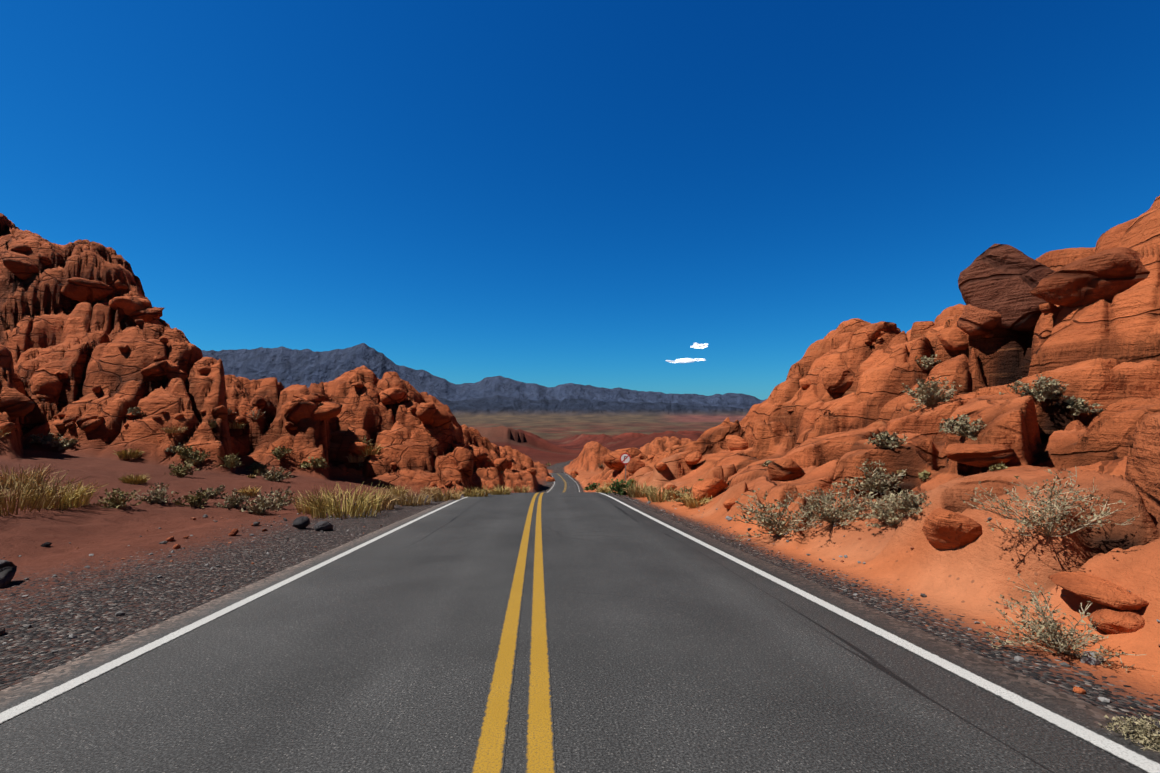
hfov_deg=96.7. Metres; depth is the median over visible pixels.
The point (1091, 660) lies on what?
pebbles
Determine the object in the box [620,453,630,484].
road sign
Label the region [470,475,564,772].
yellow road line
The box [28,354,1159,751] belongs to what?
shrubs
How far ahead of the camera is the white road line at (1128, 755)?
3.78 m
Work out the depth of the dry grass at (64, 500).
16.78 m
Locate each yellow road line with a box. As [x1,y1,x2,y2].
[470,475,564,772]
[524,473,565,772]
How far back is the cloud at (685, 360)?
21966.34 m
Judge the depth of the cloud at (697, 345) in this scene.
22016.77 m
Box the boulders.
[0,244,1149,693]
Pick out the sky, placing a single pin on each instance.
(547, 193)
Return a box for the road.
[0,473,1159,772]
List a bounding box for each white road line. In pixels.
[0,476,554,723]
[566,474,1159,772]
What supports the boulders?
on the terrain at (1104, 354)
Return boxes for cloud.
[666,358,705,362]
[690,343,707,348]
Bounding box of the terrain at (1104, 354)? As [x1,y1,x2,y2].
[0,196,1159,732]
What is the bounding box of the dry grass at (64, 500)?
[0,420,1019,518]
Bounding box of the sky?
[0,0,1159,399]
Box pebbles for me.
[2,495,1159,704]
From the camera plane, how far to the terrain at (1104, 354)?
14.40 m
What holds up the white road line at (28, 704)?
on the road

